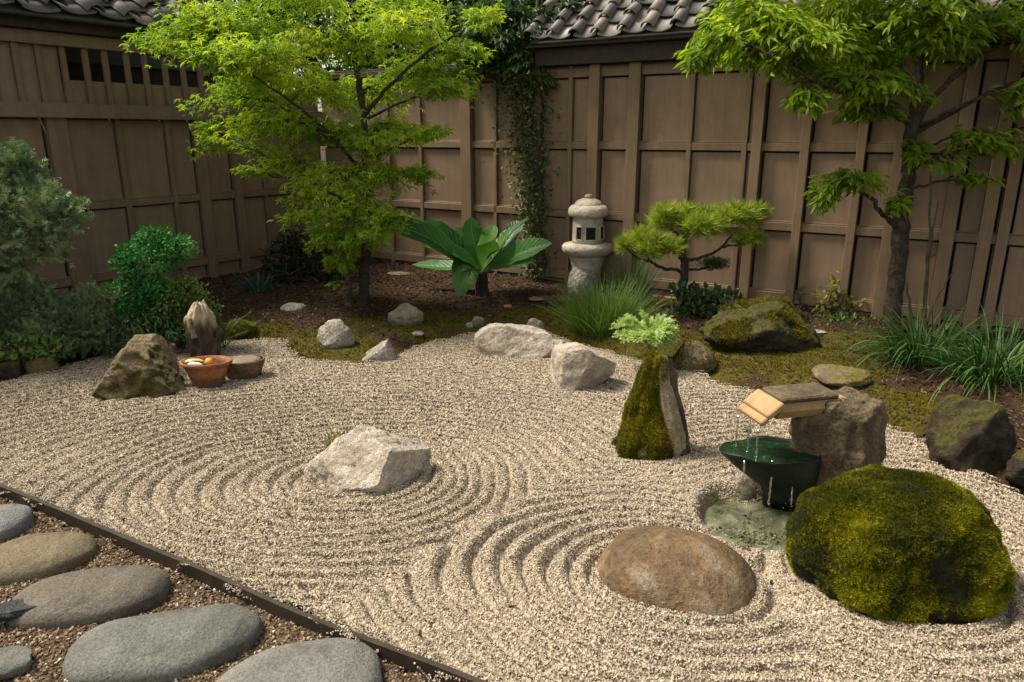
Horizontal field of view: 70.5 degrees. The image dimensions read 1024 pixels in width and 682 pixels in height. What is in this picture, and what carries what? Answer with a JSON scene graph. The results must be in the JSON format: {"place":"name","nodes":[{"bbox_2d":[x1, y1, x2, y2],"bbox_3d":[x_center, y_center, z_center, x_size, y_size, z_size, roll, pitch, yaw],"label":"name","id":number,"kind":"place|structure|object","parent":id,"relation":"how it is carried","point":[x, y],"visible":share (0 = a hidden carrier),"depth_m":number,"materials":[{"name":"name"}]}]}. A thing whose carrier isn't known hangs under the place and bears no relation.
{"place":"outdoors","nodes":[
{"label":"outdoors","id":0,"kind":"place"},
{"bbox_2d":[0,497,435,681],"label":"path","id":1,"kind":"structure","parent":0,"point":[279,639],"depth_m":2.77,"materials":[{"name":"brown gravel"}]},
{"bbox_2d":[0,646,31,679],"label":"stepping stone","id":2,"kind":"object","parent":1,"relation":"on","point":[15,661],"visible":1,"depth_m":2.55,"materials":[{"name":"grey stone"}]},
{"bbox_2d":[0,504,33,541],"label":"stepping stone","id":3,"kind":"object","parent":1,"relation":"on","point":[16,519],"visible":0.84,"depth_m":3.47,"materials":[{"name":"grey stone"}]},
{"bbox_2d":[0,598,36,621],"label":"slate","id":4,"kind":"object","parent":1,"relation":"on","point":[12,610],"visible":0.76,"depth_m":2.80,"materials":[{"name":"grey stone"}]},
{"bbox_2d":[0,531,97,585],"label":"stepping stone","id":5,"kind":"object","parent":1,"relation":"on","point":[35,556],"visible":0.84,"depth_m":3.17,"materials":[{"name":"beige stone"}]},
{"bbox_2d":[6,565,170,628],"bbox_3d":[-1.724,1.053,2.964,0.596,0.177,0.348,-5,17,-16],"label":"stepping stone","id":6,"kind":"object","parent":1,"relation":"on","point":[84,597],"visible":0.79,"depth_m":2.88,"materials":[{"name":"grey stone"}]},
{"bbox_2d":[62,604,261,681],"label":"stepping stone","id":7,"kind":"object","parent":1,"relation":"on","point":[168,646],"visible":0.91,"depth_m":2.60,"materials":[{"name":"grey stone"}]},
{"bbox_2d":[0,483,486,681],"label":"edging strip","id":8,"kind":"object","parent":1,"relation":"on","point":[405,659],"visible":0.53,"depth_m":2.98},
{"bbox_2d":[217,638,382,681],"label":"stepping stone","id":9,"kind":"object","parent":1,"relation":"on","point":[336,660],"visible":1,"depth_m":2.50,"materials":[{"name":"grey stone"}]},
{"bbox_2d":[125,146,386,642],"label":"ground","id":10,"kind":"structure","parent":0,"point":[323,154],"depth_m":35.92,"materials":[{"name":"soil"}]},
{"bbox_2d":[4,13,282,91],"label":"shed","id":11,"kind":"structure","parent":10,"relation":"on","point":[75,66],"depth_m":8.89,"materials":[{"name":"brown wood"}]},
{"bbox_2d":[199,0,368,93],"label":"tree","id":12,"kind":"object","parent":10,"relation":"on","point":[318,22],"visible":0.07,"depth_m":11.47,"materials":[{"name":"green plant"}]},
{"bbox_2d":[237,0,471,71],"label":"tree","id":13,"kind":"object","parent":10,"relation":"on","point":[396,47],"visible":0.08,"depth_m":11.27,"materials":[{"name":"green plant"}]},
{"bbox_2d":[385,0,547,64],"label":"tree","id":14,"kind":"object","parent":10,"relation":"on","point":[532,3],"visible":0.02,"depth_m":9.59,"materials":[{"name":"green plant"}]},
{"bbox_2d":[205,0,465,123],"label":"sky","id":15,"kind":"structure","parent":0,"point":[319,109],"materials":[{"name":"white"}]},
{"bbox_2d":[0,330,1023,681],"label":"gravel","id":16,"kind":"structure","parent":0,"point":[550,669],"depth_m":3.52,"materials":[{"name":"beige gravel"}]},
{"bbox_2d":[23,356,59,374],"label":"rock","id":17,"kind":"object","parent":16,"relation":"on","point":[39,365],"visible":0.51,"depth_m":5.70,"materials":[{"name":"stone"}]},
{"bbox_2d":[89,334,185,400],"bbox_3d":[-2.721,0.255,5.283,0.674,0.583,0.418,0,16,0],"label":"rock","id":18,"kind":"object","parent":16,"relation":"on","point":[143,365],"visible":0.82,"depth_m":5.13,"materials":[{"name":"grey stone"}]},
{"bbox_2d":[95,302,189,353],"bbox_3d":[-2.985,-0.092,6.157,1.014,0.517,0.549,0,16,0],"label":"leafy shrub","id":19,"kind":"object","parent":16,"relation":"on","point":[137,322],"visible":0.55,"depth_m":6.05,"materials":[{"name":"green plant"}]},
{"bbox_2d":[138,271,224,348],"bbox_3d":[-2.872,-0.225,6.222,0.732,0.742,0.475,0,16,0],"label":"leafy shrub","id":20,"kind":"object","parent":16,"relation":"on","point":[183,303],"visible":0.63,"depth_m":6.16,"materials":[{"name":"green plant"}]},
{"bbox_2d":[183,299,223,357],"bbox_3d":[-2.553,-0.073,5.978,0.274,0.558,0.219,10,19,31],"label":"driftwood","id":21,"kind":"object","parent":16,"relation":"on","point":[203,334],"visible":0.88,"depth_m":5.93,"materials":[{"name":"brown wood"}]},
{"bbox_2d":[179,355,232,388],"bbox_3d":[-2.257,0.248,5.373,0.371,0.219,0.255,0,16,0],"label":"terracotta bowl","id":22,"kind":"object","parent":16,"relation":"on","point":[204,375],"visible":0.84,"depth_m":5.31,"materials":[{"name":"ceramic"}]},
{"bbox_2d":[185,358,203,364],"bbox_3d":[-2.335,0.159,5.322,0.147,0.050,0.092,0,16,0],"label":"painted ornament","id":23,"kind":"object","parent":22,"relation":"on","point":[195,361],"visible":0.82,"depth_m":5.30,"materials":[{"name":"white ceramic"}]},
{"bbox_2d":[205,358,213,364],"bbox_3d":[-2.225,0.153,5.323,0.062,0.060,0.062,0,16,0],"label":"orange ball","id":24,"kind":"object","parent":22,"relation":"on","point":[209,361],"visible":0.88,"depth_m":5.30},
{"bbox_2d":[215,309,252,347],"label":"fern","id":25,"kind":"object","parent":16,"relation":"on","point":[224,336],"visible":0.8,"depth_m":6.30,"materials":[{"name":"green plant"}]},
{"bbox_2d":[226,354,264,379],"bbox_3d":[-2.073,0.221,5.585,0.342,0.176,0.262,0,16,0],"label":"stone basin","id":26,"kind":"object","parent":16,"relation":"on","point":[245,366],"visible":0.77,"depth_m":5.50,"materials":[{"name":"grey stone"}]},
{"bbox_2d":[323,428,347,446],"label":"grass tuft","id":27,"kind":"object","parent":16,"relation":"on","point":[330,439],"visible":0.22,"depth_m":4.33,"materials":[{"name":"green plant"}]},
{"bbox_2d":[304,424,431,492],"bbox_3d":[-0.792,0.688,3.926,0.703,0.464,0.436,0,16,0],"label":"boulder","id":28,"kind":"object","parent":16,"relation":"on","point":[360,457],"visible":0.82,"depth_m":3.84,"materials":[{"name":"stone"}]},
{"bbox_2d":[361,339,395,362],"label":"rock","id":29,"kind":"object","parent":16,"relation":"on","point":[383,350],"visible":0.69,"depth_m":6.01,"materials":[{"name":"white stone"}]},
{"bbox_2d":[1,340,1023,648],"bbox_3d":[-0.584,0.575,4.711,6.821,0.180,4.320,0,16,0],"label":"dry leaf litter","id":30,"kind":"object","parent":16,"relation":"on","point":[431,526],"visible":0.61,"depth_m":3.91,"materials":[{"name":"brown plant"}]},
{"bbox_2d":[474,323,552,357],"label":"rock","id":31,"kind":"object","parent":16,"relation":"on","point":[496,340],"visible":0.83,"depth_m":6.12,"materials":[{"name":"stone"}]},
{"bbox_2d":[553,339,566,344],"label":"rock","id":32,"kind":"object","parent":16,"relation":"on","point":[556,341],"visible":0.18,"depth_m":6.23,"materials":[{"name":"stone"}]},
{"bbox_2d":[550,342,615,390],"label":"rock","id":33,"kind":"object","parent":16,"relation":"on","point":[575,366],"visible":0.91,"depth_m":5.29,"materials":[{"name":"stone"}]},
{"bbox_2d":[611,348,690,460],"bbox_3d":[0.822,0.373,4.229,0.481,0.666,0.367,0,16,0],"label":"mossy rock","id":34,"kind":"object","parent":16,"relation":"on","point":[653,424],"visible":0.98,"depth_m":4.15,"materials":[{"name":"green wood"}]},
{"bbox_2d":[609,307,679,355],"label":"fern","id":35,"kind":"object","parent":34,"relation":"on","point":[655,331],"visible":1,"depth_m":5.72,"materials":[{"name":"green plant"}]},
{"bbox_2d":[597,525,755,615],"bbox_3d":[0.691,1.026,3.077,0.667,0.416,0.535,6,17,20],"label":"boulder","id":36,"kind":"object","parent":16,"relation":"on","point":[673,568],"visible":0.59,"depth_m":2.91,"materials":[{"name":"brown stone"}]},
{"bbox_2d":[672,339,716,375],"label":"rock","id":37,"kind":"object","parent":16,"relation":"on","point":[691,354],"visible":0.82,"depth_m":5.74,"materials":[{"name":"grey stone"}]},
{"bbox_2d":[735,476,757,500],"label":"rock","id":38,"kind":"object","parent":16,"relation":"on","point":[746,488],"visible":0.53,"depth_m":3.88,"materials":[{"name":"grey stone"}]},
{"bbox_2d":[703,500,792,550],"bbox_3d":[1.290,0.933,3.607,0.741,0.022,0.652,0,16,0],"label":"pool bed","id":39,"kind":"object","parent":16,"relation":"on","point":[776,524],"visible":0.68,"depth_m":3.67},
{"bbox_2d":[705,499,785,549],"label":"pool pebbles","id":40,"kind":"object","parent":39,"relation":"on","point":[764,535],"visible":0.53,"depth_m":3.54,"materials":[{"name":"stone"}]},
{"bbox_2d":[719,435,820,511],"bbox_3d":[1.338,0.713,3.800,0.507,0.346,0.305,0,16,0],"label":"water basin","id":41,"kind":"object","parent":39,"relation":"on","point":[782,473],"visible":0.94,"depth_m":3.71,"materials":[{"name":"green ceramic"}]},
{"bbox_2d":[788,386,888,486],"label":"water pillar","id":42,"kind":"structure","parent":16,"relation":"on","point":[842,435],"depth_m":3.66,"materials":[{"name":"stone"}]},
{"bbox_2d":[738,382,846,425],"bbox_3d":[1.438,0.316,3.707,0.492,0.131,0.230,-4,16,-13],"label":"water spout","id":43,"kind":"object","parent":42,"relation":"attached to","point":[762,406],"visible":0.98,"depth_m":3.64,"materials":[{"name":"brown wood"}]},
{"bbox_2d":[784,463,1017,624],"bbox_3d":[1.594,0.867,3.046,0.913,0.663,0.740,0,16,0],"label":"boulder","id":44,"kind":"object","parent":16,"relation":"on","point":[911,546],"visible":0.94,"depth_m":2.77,"materials":[{"name":"green plant"}]},
{"bbox_2d":[926,394,1016,477],"bbox_3d":[2.629,0.607,4.163,0.470,0.575,0.353,0,16,0],"label":"rock","id":45,"kind":"object","parent":16,"relation":"on","point":[964,434],"visible":0.73,"depth_m":4.05,"materials":[{"name":"grey stone"}]},
{"bbox_2d":[0,253,1023,521],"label":"planting bed","id":46,"kind":"object","parent":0,"point":[1013,405],"visible":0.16,"depth_m":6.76,"materials":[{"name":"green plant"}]},
{"bbox_2d":[0,360,26,379],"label":"rock","id":47,"kind":"object","parent":46,"relation":"on","point":[11,369],"visible":0.75,"depth_m":5.59,"materials":[{"name":"grey stone"}]},
{"bbox_2d":[0,330,78,363],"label":"leafy shrub","id":48,"kind":"object","parent":46,"relation":"on","point":[19,353],"visible":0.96,"depth_m":5.67,"materials":[{"name":"green plant"}]},
{"bbox_2d":[0,136,95,293],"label":"conifer tree","id":49,"kind":"object","parent":46,"relation":"on","point":[40,221],"visible":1,"depth_m":5.50,"materials":[{"name":"green plant"}]},
{"bbox_2d":[0,270,99,364],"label":"juniper","id":50,"kind":"object","parent":46,"relation":"on","point":[27,307],"visible":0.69,"depth_m":5.85,"materials":[{"name":"green plant"}]},
{"bbox_2d":[46,274,145,356],"bbox_3d":[-3.552,-0.184,6.096,0.901,0.730,0.656,0,16,0],"label":"juniper","id":51,"kind":"object","parent":46,"relation":"on","point":[94,309],"visible":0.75,"depth_m":6.01,"materials":[{"name":"green plant"}]},
{"bbox_2d":[98,223,202,335],"bbox_3d":[-3.071,-0.429,6.183,0.858,1.149,0.550,-8,18,-27],"label":"leafy shrub","id":52,"kind":"object","parent":46,"relation":"on","point":[171,255],"visible":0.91,"depth_m":6.07,"materials":[{"name":"green plant"}]},
{"bbox_2d":[0,0,327,296],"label":"lattice topped wall","id":53,"kind":"structure","parent":46,"relation":"on","point":[117,156],"depth_m":7.82,"materials":[{"name":"brown wood"}]},
{"bbox_2d":[226,318,256,336],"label":"rock","id":54,"kind":"object","parent":46,"relation":"on","point":[241,325],"visible":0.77,"depth_m":6.68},
{"bbox_2d":[228,268,290,292],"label":"lily turf","id":55,"kind":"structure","parent":46,"relation":"on","point":[261,286],"depth_m":8.10,"materials":[{"name":"green plant"}]},
{"bbox_2d":[281,302,306,311],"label":"rock","id":56,"kind":"object","parent":46,"relation":"on","point":[290,307],"visible":0.8,"depth_m":7.41,"materials":[{"name":"white stone"}]},
{"bbox_2d":[255,225,356,282],"bbox_3d":[-2.474,-0.971,8.665,1.234,0.851,0.810,0,16,0],"label":"leafy shrub","id":57,"kind":"object","parent":46,"relation":"on","point":[303,265],"visible":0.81,"depth_m":8.58,"materials":[{"name":"green plant"}]},
{"bbox_2d":[118,0,507,306],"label":"maple tree","id":58,"kind":"object","parent":46,"relation":"on","point":[429,80],"visible":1,"depth_m":6.92,"materials":[{"name":"green plant"}]},
{"bbox_2d":[317,319,354,348],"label":"rock","id":59,"kind":"object","parent":46,"relation":"on","point":[334,333],"visible":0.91,"depth_m":6.24,"materials":[{"name":"white stone"}]},
{"bbox_2d":[322,231,359,306],"bbox_3d":[-1.758,-0.693,7.510,0.370,0.936,0.293,0,16,0],"label":"sapling","id":60,"kind":"object","parent":46,"relation":"on","point":[347,282],"visible":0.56,"depth_m":7.58,"materials":[{"name":"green plant"}]},
{"bbox_2d":[387,271,408,275],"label":"rock","id":61,"kind":"object","parent":46,"relation":"on","point":[398,273],"visible":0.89,"depth_m":9.05,"materials":[{"name":"grey stone"}]},
{"bbox_2d":[388,303,423,325],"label":"rock","id":62,"kind":"object","parent":46,"relation":"on","point":[405,314],"visible":0.82,"depth_m":6.92,"materials":[{"name":"grey stone"}]},
{"bbox_2d":[412,331,423,336],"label":"rock","id":63,"kind":"object","parent":46,"relation":"on","point":[418,333],"visible":1,"depth_m":6.66,"materials":[{"name":"white stone"}]},
{"bbox_2d":[385,216,551,296],"bbox_3d":[-0.451,-0.870,7.968,1.738,1.058,0.885,0,16,0],"label":"broad leaf plant","id":64,"kind":"object","parent":46,"relation":"on","point":[468,246],"visible":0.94,"depth_m":7.82,"materials":[{"name":"green plant"}]},
{"bbox_2d":[466,322,473,328],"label":"rock","id":65,"kind":"object","parent":46,"relation":"on","point":[469,325],"visible":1,"depth_m":7.03,"materials":[{"name":"white stone"}]},
{"bbox_2d":[471,316,484,327],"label":"rock","id":66,"kind":"object","parent":46,"relation":"on","point":[477,321],"visible":0.92,"depth_m":7.06,"materials":[{"name":"grey stone"}]},
{"bbox_2d":[433,0,589,281],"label":"ivy covered tree","id":67,"kind":"object","parent":46,"relation":"on","point":[507,62],"visible":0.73,"depth_m":8.14,"materials":[{"name":"green plant"}]},
{"bbox_2d":[527,318,544,328],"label":"rock","id":68,"kind":"object","parent":46,"relation":"on","point":[534,322],"visible":0.43,"depth_m":6.74,"materials":[{"name":"white stone"}]},
{"bbox_2d":[529,296,544,300],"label":"rock","id":69,"kind":"object","parent":46,"relation":"on","point":[534,298],"visible":0.98,"depth_m":7.81,"materials":[{"name":"stone"}]},
{"bbox_2d":[177,270,942,436],"bbox_3d":[-0.164,-0.321,7.500,11.506,0.259,6.157,0,16,0],"label":"ground moss","id":70,"kind":"object","parent":46,"relation":"on","point":[795,364],"visible":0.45,"depth_m":6.10,"materials":[{"name":"green plant"}]},
{"bbox_2d":[568,267,599,295],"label":"rock","id":71,"kind":"object","parent":46,"relation":"on","point":[578,273],"visible":0.67,"depth_m":7.99,"materials":[{"name":"white stone"}]},
{"bbox_2d":[562,194,612,292],"bbox_3d":[0.844,-1.070,8.116,0.570,1.134,0.566,0,16,0],"label":"stone lantern","id":72,"kind":"object","parent":46,"relation":"on","point":[587,244],"visible":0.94,"depth_m":7.92,"materials":[{"name":"grey stone"}]},
{"bbox_2d":[576,226,582,240],"bbox_3d":[0.749,-1.183,7.958,0.086,0.153,0.049,12,20,36],"label":"window","id":73,"kind":"structure","parent":72,"relation":"in","point":[579,230],"depth_m":7.94,"materials":[{"name":"black"}]},
{"bbox_2d":[585,227,596,240],"bbox_3d":[0.860,-1.174,7.928,0.126,0.153,0.049,-2,16,-6],"label":"window","id":74,"kind":"structure","parent":72,"relation":"in","point":[590,232],"depth_m":7.91,"materials":[{"name":"black"}]},
{"bbox_2d":[599,225,604,239],"bbox_3d":[0.977,-1.195,8.001,0.049,0.153,0.111,9,18,29],"label":"window","id":75,"kind":"structure","parent":72,"relation":"in","point":[601,228],"depth_m":7.99,"materials":[{"name":"black"}]},
{"bbox_2d":[528,268,675,337],"bbox_3d":[0.850,-0.346,6.642,1.430,0.590,1.140,0,16,0],"label":"grass clump","id":76,"kind":"object","parent":46,"relation":"on","point":[607,314],"visible":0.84,"depth_m":6.60,"materials":[{"name":"green plant"}]},
{"bbox_2d":[583,253,669,306],"bbox_3d":[1.205,-0.650,7.510,0.937,0.610,0.708,0,16,0],"label":"grass clump","id":77,"kind":"object","parent":46,"relation":"on","point":[637,268],"visible":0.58,"depth_m":7.48,"materials":[{"name":"green plant"}]},
{"bbox_2d":[315,0,1023,331],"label":"boarded wall","id":78,"kind":"structure","parent":46,"relation":"on","point":[641,124],"depth_m":7.30,"materials":[{"name":"brown wood"}]},
{"bbox_2d":[611,197,773,312],"bbox_3d":[1.751,-0.823,7.114,1.614,1.242,0.711,0,16,0],"label":"pine tree","id":79,"kind":"object","parent":46,"relation":"on","point":[710,218],"visible":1,"depth_m":6.97,"materials":[{"name":"green plant"}]},
{"bbox_2d":[662,278,745,319],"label":"leafy shrub","id":80,"kind":"object","parent":46,"relation":"on","point":[705,300],"visible":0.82,"depth_m":7.12,"materials":[{"name":"green plant"}]},
{"bbox_2d":[699,295,819,352],"bbox_3d":[2.125,-0.100,6.231,1.050,0.545,0.672,0,16,0],"label":"rock","id":81,"kind":"object","parent":46,"relation":"on","point":[769,324],"visible":0.98,"depth_m":6.04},
{"bbox_2d":[794,284,805,308],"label":"young shrub","id":82,"kind":"object","parent":46,"relation":"on","point":[800,305],"visible":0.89,"depth_m":7.18,"materials":[{"name":"green plant"}]},
{"bbox_2d":[815,329,826,332],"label":"rock","id":83,"kind":"object","parent":46,"relation":"on","point":[819,331],"visible":0.5,"depth_m":6.45,"materials":[{"name":"white stone"}]},
{"bbox_2d":[810,270,865,313],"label":"young shrub","id":84,"kind":"object","parent":46,"relation":"on","point":[834,280],"visible":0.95,"depth_m":6.97,"materials":[{"name":"green plant"}]},
{"bbox_2d":[811,364,871,387],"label":"rock","id":85,"kind":"object","parent":46,"relation":"on","point":[834,375],"visible":0.98,"depth_m":5.28,"materials":[{"name":"grey stone"}]},
{"bbox_2d":[813,310,878,322],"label":"ground cover plant","id":86,"kind":"object","parent":46,"relation":"on","point":[842,316],"visible":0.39,"depth_m":6.88,"materials":[{"name":"green plant"}]},
{"bbox_2d":[673,0,1023,332],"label":"garden tree","id":87,"kind":"object","parent":46,"relation":"on","point":[934,28],"visible":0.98,"depth_m":5.69,"materials":[{"name":"green plant"}]},
{"bbox_2d":[821,283,1023,379],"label":"lily turf","id":88,"kind":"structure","parent":46,"relation":"on","point":[906,349],"depth_m":5.66,"materials":[{"name":"green plant"}]},
{"bbox_2d":[906,161,952,337],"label":"bare shoots","id":89,"kind":"object","parent":46,"relation":"on","point":[927,263],"visible":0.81,"depth_m":6.15,"materials":[{"name":"brown plant"}]},
{"bbox_2d":[882,304,1023,405],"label":"lily turf","id":90,"kind":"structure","parent":46,"relation":"on","point":[984,372],"depth_m":5.17,"materials":[{"name":"green plant"}]},
{"bbox_2d":[1004,449,1023,488],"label":"rock","id":91,"kind":"object","parent":46,"relation":"on","point":[1014,475],"visible":1,"depth_m":3.84,"materials":[{"name":"grey stone"}]}
]}

